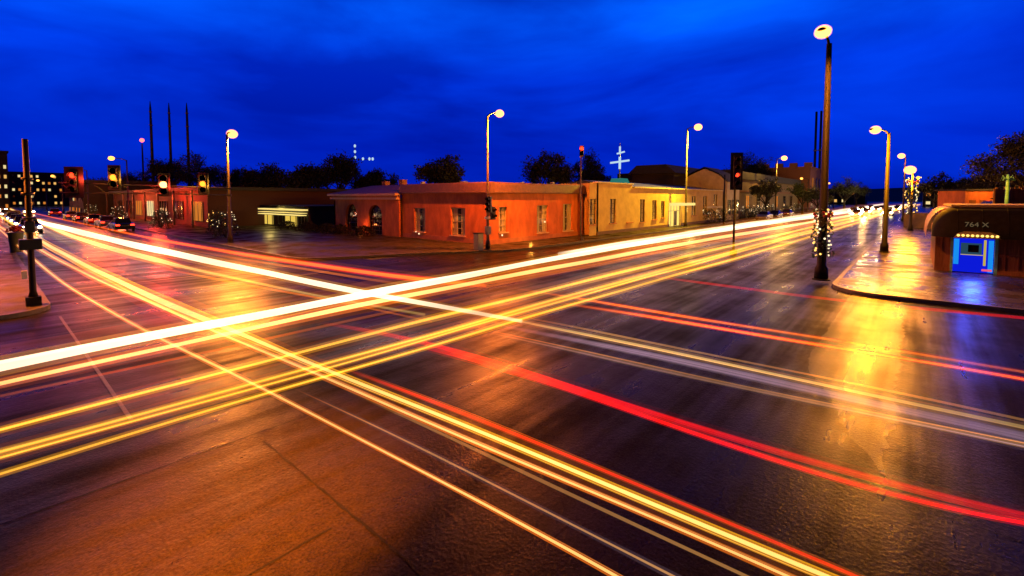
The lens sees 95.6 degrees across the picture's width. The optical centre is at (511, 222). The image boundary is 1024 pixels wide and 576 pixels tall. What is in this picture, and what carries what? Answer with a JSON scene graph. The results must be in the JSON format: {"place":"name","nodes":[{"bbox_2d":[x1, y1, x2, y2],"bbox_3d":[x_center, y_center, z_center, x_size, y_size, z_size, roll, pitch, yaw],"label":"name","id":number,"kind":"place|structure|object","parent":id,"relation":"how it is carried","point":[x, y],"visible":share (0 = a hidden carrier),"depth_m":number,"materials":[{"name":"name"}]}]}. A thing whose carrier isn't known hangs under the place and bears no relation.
{"place":"outdoors","nodes":[
{"label":"outdoors","id":0,"kind":"place"},
{"bbox_2d":[0,234,42,314],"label":"sidewalk","id":1,"kind":"structure","parent":0,"point":[14,289],"depth_m":18.46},
{"bbox_2d":[5,225,23,252],"bbox_3d":[-31.857,1.015,29.825,0.901,1.764,0.839,-1,3,-15],"label":"planter","id":2,"kind":"object","parent":1,"relation":"on","point":[14,236],"visible":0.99,"depth_m":29.61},
{"bbox_2d":[18,139,42,306],"bbox_3d":[-15.530,0.001,14.928,0.560,5.350,0.520,3,4,41],"label":"signal pole","id":3,"kind":"object","parent":1,"relation":"on","point":[30,244],"visible":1,"depth_m":14.85,"materials":[{"name":"black metal"}]},
{"bbox_2d":[363,256,400,259],"bbox_3d":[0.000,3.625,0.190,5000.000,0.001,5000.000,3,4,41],"label":"ground","id":4,"kind":"structure","parent":0,"point":[372,258],"depth_m":28.54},
{"bbox_2d":[8,171,69,206],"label":"block","id":5,"kind":"structure","parent":4,"relation":"on","point":[53,189],"depth_m":210.44,"materials":[{"name":"concrete"}]},
{"bbox_2d":[100,170,138,180],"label":"tree","id":6,"kind":"object","parent":4,"relation":"on","point":[130,177],"visible":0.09,"depth_m":116.57,"materials":[{"name":"green plant"}]},
{"bbox_2d":[69,180,178,214],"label":"block","id":7,"kind":"structure","parent":4,"relation":"on","point":[98,201],"depth_m":97.07,"materials":[{"name":"brick"}]},
{"bbox_2d":[149,102,154,180],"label":"chimney stack","id":8,"kind":"object","parent":4,"relation":"on","point":[151,133],"visible":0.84,"depth_m":128.66,"materials":[{"name":"metal"}]},
{"bbox_2d":[132,156,188,185],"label":"tree","id":9,"kind":"object","parent":4,"relation":"on","point":[155,169],"visible":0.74,"depth_m":107.63,"materials":[{"name":"green plant"}]},
{"bbox_2d":[167,103,171,160],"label":"chimney stack","id":10,"kind":"object","parent":4,"relation":"on","point":[170,140],"visible":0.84,"depth_m":136.65,"materials":[{"name":"metal"}]},
{"bbox_2d":[185,103,190,185],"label":"chimney stack","id":11,"kind":"object","parent":4,"relation":"on","point":[187,134],"visible":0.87,"depth_m":128.68,"materials":[{"name":"metal"}]},
{"bbox_2d":[173,150,226,186],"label":"tree","id":12,"kind":"object","parent":4,"relation":"on","point":[188,176],"visible":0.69,"depth_m":103.49,"materials":[{"name":"green plant"}]},
{"bbox_2d":[210,166,260,186],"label":"tree","id":13,"kind":"object","parent":4,"relation":"on","point":[235,175],"visible":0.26,"depth_m":81.69,"materials":[{"name":"green plant"}]},
{"bbox_2d":[234,162,299,187],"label":"tree","id":14,"kind":"object","parent":4,"relation":"on","point":[267,177],"visible":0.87,"depth_m":67.65,"materials":[{"name":"green plant"}]},
{"bbox_2d":[282,161,336,188],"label":"tree","id":15,"kind":"object","parent":4,"relation":"on","point":[309,177],"visible":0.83,"depth_m":74.35,"materials":[{"name":"green plant"}]},
{"bbox_2d":[314,149,363,188],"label":"tree","id":16,"kind":"object","parent":4,"relation":"on","point":[344,171],"visible":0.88,"depth_m":79.50,"materials":[{"name":"green plant"}]},
{"bbox_2d":[348,166,402,188],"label":"tree","id":17,"kind":"object","parent":4,"relation":"on","point":[375,177],"visible":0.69,"depth_m":84.24,"materials":[{"name":"green plant"}]},
{"bbox_2d":[412,154,466,183],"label":"tree","id":18,"kind":"object","parent":4,"relation":"on","point":[443,170],"visible":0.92,"depth_m":68.35,"materials":[{"name":"green plant"}]},
{"bbox_2d":[519,148,576,183],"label":"tree","id":19,"kind":"object","parent":4,"relation":"on","point":[557,173],"visible":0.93,"depth_m":75.53,"materials":[{"name":"green plant"}]},
{"bbox_2d":[565,146,611,181],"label":"tree","id":20,"kind":"object","parent":4,"relation":"on","point":[591,171],"visible":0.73,"depth_m":92.60,"materials":[{"name":"green plant"}]},
{"bbox_2d":[628,164,697,185],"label":"dark warehouse","id":21,"kind":"structure","parent":4,"relation":"on","point":[665,174],"depth_m":75.01,"materials":[{"name":"concrete"}]},
{"bbox_2d":[723,150,775,175],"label":"tree","id":22,"kind":"object","parent":4,"relation":"on","point":[754,168],"visible":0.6,"depth_m":132.12,"materials":[{"name":"green plant"}]},
{"bbox_2d":[828,188,867,204],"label":"block","id":23,"kind":"structure","parent":4,"relation":"on","point":[850,200],"depth_m":268.94,"materials":[{"name":"concrete"}]},
{"bbox_2d":[922,191,937,206],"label":"block","id":24,"kind":"structure","parent":4,"relation":"on","point":[927,201],"depth_m":193.55,"materials":[{"name":"concrete"}]},
{"bbox_2d":[952,173,980,188],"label":"tree","id":25,"kind":"object","parent":4,"relation":"on","point":[961,181],"visible":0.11,"depth_m":94.77,"materials":[{"name":"green plant"}]},
{"bbox_2d":[953,169,1023,188],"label":"tree","id":26,"kind":"object","parent":4,"relation":"on","point":[980,184],"visible":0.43,"depth_m":61.43,"materials":[{"name":"green plant"}]},
{"bbox_2d":[958,130,1023,189],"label":"tree","id":27,"kind":"object","parent":4,"relation":"on","point":[1012,152],"visible":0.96,"depth_m":40.60,"materials":[{"name":"green plant"}]},
{"bbox_2d":[990,186,1023,203],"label":"tall screen fence","id":28,"kind":"object","parent":4,"relation":"on","point":[1016,196],"visible":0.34,"depth_m":37.48,"materials":[{"name":"brown wood"}]},
{"bbox_2d":[22,202,883,256],"bbox_3d":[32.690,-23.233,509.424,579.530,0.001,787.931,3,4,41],"label":"sidewalk","id":29,"kind":"structure","parent":0,"point":[290,242],"depth_m":38.19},
{"bbox_2d":[111,206,125,217],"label":"shrub","id":30,"kind":"object","parent":29,"relation":"on","point":[117,211],"visible":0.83,"depth_m":70.82,"materials":[{"name":"green plant"}]},
{"bbox_2d":[108,156,130,220],"bbox_3d":[-50.894,-4.129,60.196,0.670,8.859,2.132,3,4,41],"label":"street lamp","id":31,"kind":"object","parent":29,"relation":"on","point":[113,158],"visible":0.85,"depth_m":60.70,"materials":[{"name":"grey metal"}]},
{"bbox_2d":[148,208,173,228],"bbox_3d":[-40.864,-0.515,53.794,2.376,2.379,2.432,3,4,41],"label":"shrub","id":32,"kind":"object","parent":29,"relation":"on","point":[159,217],"visible":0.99,"depth_m":53.67,"materials":[{"name":"green plant"}]},
{"bbox_2d":[205,209,227,233],"bbox_3d":[-28.883,-0.147,45.915,2.264,2.448,2.319,-1,3,-18],"label":"shrub","id":33,"kind":"object","parent":29,"relation":"on","point":[213,219],"visible":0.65,"depth_m":45.62,"materials":[{"name":"green plant"}]},
{"bbox_2d":[212,211,240,237],"bbox_3d":[-25.322,0.118,41.121,2.438,2.401,2.318,3,4,41],"label":"shrub","id":34,"kind":"object","parent":29,"relation":"on","point":[219,220],"visible":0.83,"depth_m":40.88,"materials":[{"name":"green plant"}]},
{"bbox_2d":[106,187,351,226],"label":"red shop","id":35,"kind":"structure","parent":29,"relation":"on","point":[196,210],"depth_m":61.29,"materials":[{"name":"paint"}]},
{"bbox_2d":[135,201,141,214],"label":"shop window","id":36,"kind":"structure","parent":35,"relation":"in","point":[138,204],"depth_m":79.26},
{"bbox_2d":[146,201,153,215],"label":"shop window","id":37,"kind":"structure","parent":35,"relation":"in","point":[149,204],"depth_m":74.01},
{"bbox_2d":[159,201,167,217],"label":"shop window","id":38,"kind":"structure","parent":35,"relation":"in","point":[162,204],"depth_m":68.60,"materials":[{"name":"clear glass"}]},
{"bbox_2d":[175,201,183,218],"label":"shop window","id":39,"kind":"structure","parent":35,"relation":"in","point":[179,214],"depth_m":63.30,"materials":[{"name":"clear glass"}]},
{"bbox_2d":[193,202,202,220],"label":"shop window","id":40,"kind":"structure","parent":35,"relation":"in","point":[197,206],"depth_m":57.79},
{"bbox_2d":[226,130,236,242],"bbox_3d":[-22.189,-2.915,36.739,0.841,8.890,1.104,3,4,41],"label":"street lamp","id":41,"kind":"object","parent":29,"relation":"on","point":[231,133],"visible":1,"depth_m":36.41,"materials":[{"name":"grey metal"}]},
{"bbox_2d":[58,165,231,197],"bbox_3d":[-25.311,-2.861,32.854,0.745,2.211,9.791,3,4,41],"label":"signal mast arm","id":42,"kind":"object","parent":41,"relation":"attached to","point":[74,183],"visible":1,"depth_m":31.20},
{"bbox_2d":[275,220,299,229],"bbox_3d":[-25.212,0.232,52.498,2.583,1.037,2.538,3,4,41],"label":"shrub","id":43,"kind":"object","parent":29,"relation":"on","point":[286,225],"visible":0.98,"depth_m":52.06,"materials":[{"name":"green plant"}]},
{"bbox_2d":[257,204,333,228],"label":"lit pavilion","id":44,"kind":"structure","parent":29,"relation":"on","point":[316,214],"depth_m":54.58,"materials":[{"name":"concrete"}]},
{"bbox_2d":[273,215,283,224],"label":"shop window","id":45,"kind":"structure","parent":44,"relation":"in","point":[277,218],"depth_m":57.61,"materials":[{"name":"black glass"}]},
{"bbox_2d":[326,224,352,233],"bbox_3d":[-17.088,0.590,45.657,2.653,1.010,2.442,3,4,41],"label":"shrub","id":46,"kind":"object","parent":29,"relation":"on","point":[341,228],"visible":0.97,"depth_m":45.40,"materials":[{"name":"green plant"}]},
{"bbox_2d":[348,225,376,235],"bbox_3d":[-13.838,0.731,42.863,2.570,1.032,2.518,3,4,41],"label":"shrub","id":47,"kind":"object","parent":29,"relation":"on","point":[364,228],"visible":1,"depth_m":42.70,"materials":[{"name":"green plant"}]},
{"bbox_2d":[473,232,482,249],"bbox_3d":[-2.252,1.250,31.175,0.520,1.155,0.580,3,4,41],"label":"utility cabinet","id":48,"kind":"object","parent":29,"relation":"on","point":[478,240],"visible":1,"depth_m":30.99,"materials":[{"name":"metal"}]},
{"bbox_2d":[485,110,503,248],"bbox_3d":[-1.196,-2.890,31.386,1.341,9.402,0.604,0,3,7],"label":"street lamp","id":49,"kind":"object","parent":29,"relation":"on","point":[499,113],"visible":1,"depth_m":31.33,"materials":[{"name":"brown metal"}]},
{"bbox_2d":[484,196,496,234],"bbox_3d":[-1.455,-0.497,31.454,0.476,2.565,1.119,2,4,36],"label":"traffic light","id":50,"kind":"object","parent":49,"relation":"attached to","point":[490,209],"visible":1,"depth_m":31.21,"materials":[{"name":"black metal"}]},
{"bbox_2d":[577,146,583,240],"bbox_3d":[5.629,-2.409,37.986,0.469,7.750,0.470,1,3,19],"label":"signal pole","id":51,"kind":"object","parent":29,"relation":"on","point":[580,237],"visible":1,"depth_m":37.90,"materials":[{"name":"brown metal"}]},
{"bbox_2d":[564,180,723,235],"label":"yellow building","id":52,"kind":"structure","parent":29,"relation":"on","point":[610,207],"depth_m":51.37,"materials":[{"name":"paint"}]},
{"bbox_2d":[589,199,597,225],"bbox_3d":[7.499,-0.970,43.236,0.326,2.488,1.360,3,4,41],"label":"window","id":53,"kind":"structure","parent":52,"relation":"in","point":[591,201],"depth_m":43.34,"materials":[{"name":"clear glass"}]},
{"bbox_2d":[609,199,616,223],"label":"window","id":54,"kind":"structure","parent":52,"relation":"in","point":[612,201],"depth_m":46.33,"materials":[{"name":"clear glass"}]},
{"bbox_2d":[610,146,629,182],"bbox_3d":[12.476,-6.721,53.722,1.804,5.000,2.200,3,4,41],"label":"lit mast","id":55,"kind":"object","parent":52,"relation":"on","point":[620,180],"visible":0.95,"depth_m":53.56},
{"bbox_2d":[639,199,645,222],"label":"window","id":56,"kind":"structure","parent":52,"relation":"in","point":[641,200],"depth_m":51.33,"materials":[{"name":"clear glass"}]},
{"bbox_2d":[652,200,657,219],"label":"window","id":57,"kind":"structure","parent":52,"relation":"in","point":[653,201],"depth_m":53.66,"materials":[{"name":"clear glass"}]},
{"bbox_2d":[669,206,678,225],"bbox_3d":[20.188,-0.877,58.201,0.050,2.540,3.760,3,4,41],"label":"lit doorway","id":58,"kind":"structure","parent":52,"relation":"in","point":[671,208],"depth_m":58.05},
{"bbox_2d":[683,124,701,226],"bbox_3d":[21.814,-5.681,56.001,1.966,12.399,0.939,0,3,7],"label":"street lamp","id":59,"kind":"object","parent":29,"relation":"on","point":[698,126],"visible":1,"depth_m":56.06,"materials":[{"name":"grey metal"}]},
{"bbox_2d":[617,169,800,216],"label":"long hall","id":60,"kind":"structure","parent":29,"relation":"on","point":[785,197],"depth_m":97.53,"materials":[{"name":"stucco"},{"name":"felt"},{"name":"glass"}]},
{"bbox_2d":[703,209,719,222],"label":"shrub","id":61,"kind":"object","parent":29,"relation":"on","point":[713,214],"visible":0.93,"depth_m":65.70,"materials":[{"name":"green plant"}]},
{"bbox_2d":[685,167,738,219],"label":"gabled house","id":62,"kind":"structure","parent":29,"relation":"on","point":[707,177],"depth_m":74.80,"materials":[{"name":"beige paint"}]},
{"bbox_2d":[749,176,782,210],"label":"kerb tree","id":63,"kind":"object","parent":29,"relation":"on","point":[762,189],"visible":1,"depth_m":87.17,"materials":[{"name":"green plant"}]},
{"bbox_2d":[765,162,820,210],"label":"brick tower","id":64,"kind":"structure","parent":29,"relation":"on","point":[810,172],"depth_m":131.50,"materials":[{"name":"brick"}]},
{"bbox_2d":[802,187,833,217],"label":"kerb tree","id":65,"kind":"object","parent":29,"relation":"on","point":[811,194],"visible":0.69,"depth_m":83.85,"materials":[{"name":"green plant"}]},
{"bbox_2d":[327,179,586,244],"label":"corner building","id":66,"kind":"structure","parent":0,"point":[454,212],"depth_m":39.54,"materials":[{"name":"orange paint"}]},
{"bbox_2d":[347,204,356,229],"bbox_3d":[-16.133,-0.572,47.215,2.200,2.700,0.081,3,4,41],"label":"window","id":67,"kind":"structure","parent":66,"relation":"in","point":[352,212],"depth_m":47.39,"materials":[{"name":"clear glass"}]},
{"bbox_2d":[370,205,381,234],"bbox_3d":[-12.890,-0.289,44.402,2.300,2.870,0.081,3,4,41],"label":"window","id":68,"kind":"structure","parent":66,"relation":"in","point":[376,215],"depth_m":44.54,"materials":[{"name":"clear glass"}]},
{"bbox_2d":[413,208,425,232],"bbox_3d":[-7.957,-0.209,40.167,1.660,2.148,0.326,3,4,41],"label":"window","id":69,"kind":"structure","parent":66,"relation":"in","point":[419,212],"depth_m":40.35,"materials":[{"name":"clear glass"}]},
{"bbox_2d":[449,208,465,236],"bbox_3d":[-4.280,-0.046,36.970,1.810,2.278,0.326,3,4,41],"label":"window","id":70,"kind":"structure","parent":66,"relation":"in","point":[458,214],"depth_m":37.14,"materials":[{"name":"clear glass"}]},
{"bbox_2d":[498,207,508,233],"bbox_3d":[-0.721,-0.205,35.806,0.326,2.038,1.160,3,4,41],"label":"window","id":71,"kind":"structure","parent":66,"relation":"in","point":[502,210],"depth_m":35.97,"materials":[{"name":"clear glass"}]},
{"bbox_2d":[536,205,548,233],"bbox_3d":[2.562,-0.288,39.577,0.326,2.407,1.660,3,4,41],"label":"window","id":72,"kind":"structure","parent":66,"relation":"in","point":[541,209],"depth_m":39.79,"materials":[{"name":"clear glass"}]},
{"bbox_2d":[562,204,573,231],"bbox_3d":[5.058,-0.458,42.438,0.326,2.528,1.660,3,4,41],"label":"window","id":73,"kind":"structure","parent":66,"relation":"in","point":[566,207],"depth_m":42.63,"materials":[{"name":"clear glass"}]},
{"bbox_2d":[0,202,1023,575],"bbox_3d":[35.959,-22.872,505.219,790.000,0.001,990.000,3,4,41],"label":"road","id":74,"kind":"structure","parent":0,"point":[590,408],"depth_m":7.60,"materials":[{"name":"asphalt"}]},
{"bbox_2d":[0,150,9,208],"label":"block","id":75,"kind":"structure","parent":74,"relation":"on","point":[4,192],"depth_m":134.76,"materials":[{"name":"concrete"}]},
{"bbox_2d":[0,230,50,319],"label":"kerb","id":76,"kind":"structure","parent":74,"relation":"on","point":[46,305],"depth_m":14.88,"materials":[{"name":"concrete"}]},
{"bbox_2d":[16,218,42,232],"bbox_3d":[-50.565,0.316,48.624,4.509,1.480,1.800,3,4,41],"label":"car","id":77,"kind":"object","parent":74,"relation":"on","point":[38,227],"visible":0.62,"depth_m":47.86,"materials":[{"name":"silver metal"}]},
{"bbox_2d":[48,209,61,215],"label":"car","id":78,"kind":"object","parent":74,"relation":"on","point":[54,212],"visible":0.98,"depth_m":94.59,"materials":[{"name":"black metal"}]},
{"bbox_2d":[63,211,75,219],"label":"car","id":79,"kind":"object","parent":74,"relation":"on","point":[68,214],"visible":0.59,"depth_m":77.48,"materials":[{"name":"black metal"}]},
{"bbox_2d":[72,212,87,222],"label":"car","id":80,"kind":"object","parent":74,"relation":"on","point":[78,216],"visible":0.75,"depth_m":69.57,"materials":[{"name":"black metal"}]},
{"bbox_2d":[83,214,100,225],"bbox_3d":[-56.641,-0.433,62.913,4.509,1.480,1.800,3,4,41],"label":"car","id":81,"kind":"object","parent":74,"relation":"on","point":[90,219],"visible":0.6,"depth_m":61.80,"materials":[{"name":"black metal"}]},
{"bbox_2d":[94,216,113,228],"bbox_3d":[-49.854,-0.124,57.011,4.509,1.480,1.800,3,4,41],"label":"car","id":82,"kind":"object","parent":74,"relation":"on","point":[102,221],"visible":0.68,"depth_m":55.87,"materials":[{"name":"black metal"}]},
{"bbox_2d":[107,217,134,231],"bbox_3d":[-43.067,0.185,51.108,4.509,1.480,1.800,3,4,41],"label":"car","id":83,"kind":"object","parent":74,"relation":"on","point":[115,224],"visible":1,"depth_m":50.02,"materials":[{"name":"black metal"}]},
{"bbox_2d":[10,209,879,419],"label":"road markings","id":84,"kind":"object","parent":74,"relation":"on","point":[115,396],"visible":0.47,"depth_m":20.09,"materials":[{"name":"paint"}]},
{"bbox_2d":[20,203,877,259],"bbox_3d":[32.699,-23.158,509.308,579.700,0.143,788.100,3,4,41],"label":"kerb","id":85,"kind":"structure","parent":74,"relation":"on","point":[351,257],"depth_m":31.73,"materials":[{"name":"concrete"}]},
{"bbox_2d":[0,365,1023,575],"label":"road seams","id":86,"kind":"object","parent":74,"relation":"on","point":[393,549],"visible":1,"depth_m":5.38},
{"bbox_2d":[723,175,725,223],"bbox_3d":[28.328,-3.088,61.923,0.260,6.600,0.247,3,4,41],"label":"utility pole","id":87,"kind":"object","parent":74,"relation":"on","point":[724,200],"visible":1,"depth_m":61.88,"materials":[{"name":"metal"}]},
{"bbox_2d":[730,152,742,253],"bbox_3d":[14.439,-1.247,29.998,0.641,6.550,0.594,3,4,41],"label":"signal pole","id":88,"kind":"object","parent":74,"relation":"on","point":[736,171],"visible":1,"depth_m":29.90,"materials":[{"name":"black metal"}]},
{"bbox_2d":[755,211,772,219],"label":"parked car","id":89,"kind":"object","parent":74,"relation":"on","point":[766,215],"visible":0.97,"depth_m":76.63,"materials":[{"name":"silver metal"}]},
{"bbox_2d":[786,182,815,214],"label":"kerb tree","id":90,"kind":"object","parent":74,"relation":"on","point":[799,190],"visible":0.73,"depth_m":97.91,"materials":[{"name":"green plant"}]},
{"bbox_2d":[818,111,822,168],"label":"chimney stack","id":91,"kind":"object","parent":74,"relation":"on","point":[820,144],"visible":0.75,"depth_m":148.59,"materials":[{"name":"metal"}]},
{"bbox_2d":[812,26,831,280],"bbox_3d":[12.676,-2.664,18.947,0.696,10.252,2.083,3,4,41],"label":"street lamp","id":92,"kind":"object","parent":74,"relation":"on","point":[821,271],"visible":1,"depth_m":19.39,"materials":[{"name":"black metal"}]},
{"bbox_2d":[810,209,834,257],"bbox_3d":[13.165,0.469,19.618,0.907,2.221,0.899,3,4,41],"label":"garland","id":93,"kind":"object","parent":92,"relation":"attached to","point":[829,215],"visible":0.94,"depth_m":19.49,"materials":[{"name":"multicoloured plant"}]},
{"bbox_2d":[829,176,864,210],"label":"kerb tree","id":94,"kind":"object","parent":74,"relation":"on","point":[848,190],"visible":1,"depth_m":129.05,"materials":[{"name":"green plant"}]},
{"bbox_2d":[808,295,906,474],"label":"light reflection","id":95,"kind":"object","parent":74,"relation":"on","point":[855,365],"visible":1,"depth_m":9.94,"materials":[{"name":"asphalt"}]},
{"bbox_2d":[851,209,863,216],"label":"car","id":96,"kind":"object","parent":74,"relation":"on","point":[857,212],"visible":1,"depth_m":89.21,"materials":[{"name":"white metal"}]},
{"bbox_2d":[843,180,872,206],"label":"kerb tree","id":97,"kind":"object","parent":74,"relation":"on","point":[866,191],"visible":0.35,"depth_m":148.32,"materials":[{"name":"green plant"}]},
{"bbox_2d":[832,209,1023,313],"bbox_3d":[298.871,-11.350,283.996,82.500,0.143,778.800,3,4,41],"label":"kerb","id":98,"kind":"structure","parent":74,"relation":"on","point":[835,285],"depth_m":16.23,"materials":[{"name":"concrete"}]},
{"bbox_2d":[915,171,955,208],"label":"tree","id":99,"kind":"object","parent":74,"relation":"on","point":[931,187],"visible":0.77,"depth_m":91.05,"materials":[{"name":"green plant"}]},
{"bbox_2d":[0,0,1023,188],"label":"sky","id":100,"kind":"structure","parent":0,"point":[407,83],"materials":[{"name":"blue"}]},
{"bbox_2d":[813,112,817,166],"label":"chimney stack","id":101,"kind":"object","parent":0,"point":[815,138],"visible":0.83,"depth_m":148.56,"materials":[{"name":"metal"}]},
{"bbox_2d":[867,186,937,201],"bbox_3d":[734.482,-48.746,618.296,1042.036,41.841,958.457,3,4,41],"label":"hills","id":102,"kind":"structure","parent":0,"point":[895,195],"depth_m":535.10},
{"bbox_2d":[837,202,1023,308],"bbox_3d":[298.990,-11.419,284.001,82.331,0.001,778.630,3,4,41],"label":"sidewalk","id":103,"kind":"structure","parent":0,"point":[904,267],"depth_m":20.07,"materials":[{"name":"concrete"}]},
{"bbox_2d":[869,126,890,252],"bbox_3d":[23.320,-2.087,29.435,1.927,8.002,0.610,-1,3,-19],"label":"street lamp","id":104,"kind":"object","parent":103,"relation":"on","point":[884,246],"visible":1,"depth_m":29.60,"materials":[{"name":"black metal"}]},
{"bbox_2d":[898,154,905,220],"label":"street lamp","id":105,"kind":"object","parent":103,"relation":"on","point":[902,156],"visible":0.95,"depth_m":70.91,"materials":[{"name":"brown metal"}]},
{"bbox_2d":[904,166,915,230],"bbox_3d":[42.643,-2.635,49.866,1.094,6.958,1.234,3,4,41],"label":"street lamp","id":106,"kind":"object","parent":103,"relation":"on","point":[910,170],"visible":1,"depth_m":49.89,"materials":[{"name":"brown metal"}]},
{"bbox_2d":[904,176,921,214],"bbox_3d":[43.078,-2.891,49.975,1.360,4.220,1.348,-2,3,-29],"label":"garland","id":107,"kind":"object","parent":106,"relation":"attached to","point":[915,183],"visible":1,"depth_m":49.80,"materials":[{"name":"multicoloured plant"}]},
{"bbox_2d":[903,213,937,228],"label":"wall","id":108,"kind":"structure","parent":103,"relation":"on","point":[918,220],"depth_m":54.84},
{"bbox_2d":[934,189,992,212],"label":"orange shed","id":109,"kind":"structure","parent":103,"relation":"on","point":[979,196],"depth_m":54.38,"materials":[{"name":"paint"}]},
{"bbox_2d":[924,203,1023,276],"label":"awning restaurant","id":110,"kind":"structure","parent":103,"relation":"on","point":[965,237],"depth_m":21.11,"materials":[{"name":"brown fabric"}]},
{"bbox_2d":[949,237,998,274],"bbox_3d":[21.410,1.495,21.542,1.560,1.680,0.330,3,4,41],"label":"blue door","id":111,"kind":"structure","parent":110,"relation":"in","point":[966,254],"depth_m":21.60,"materials":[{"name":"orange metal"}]},
{"bbox_2d":[1001,174,1015,203],"bbox_3d":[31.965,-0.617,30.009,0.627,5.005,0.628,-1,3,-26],"label":"finial post","id":112,"kind":"object","parent":103,"relation":"on","point":[1007,188],"visible":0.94,"depth_m":29.87,"materials":[{"name":"green metal"}]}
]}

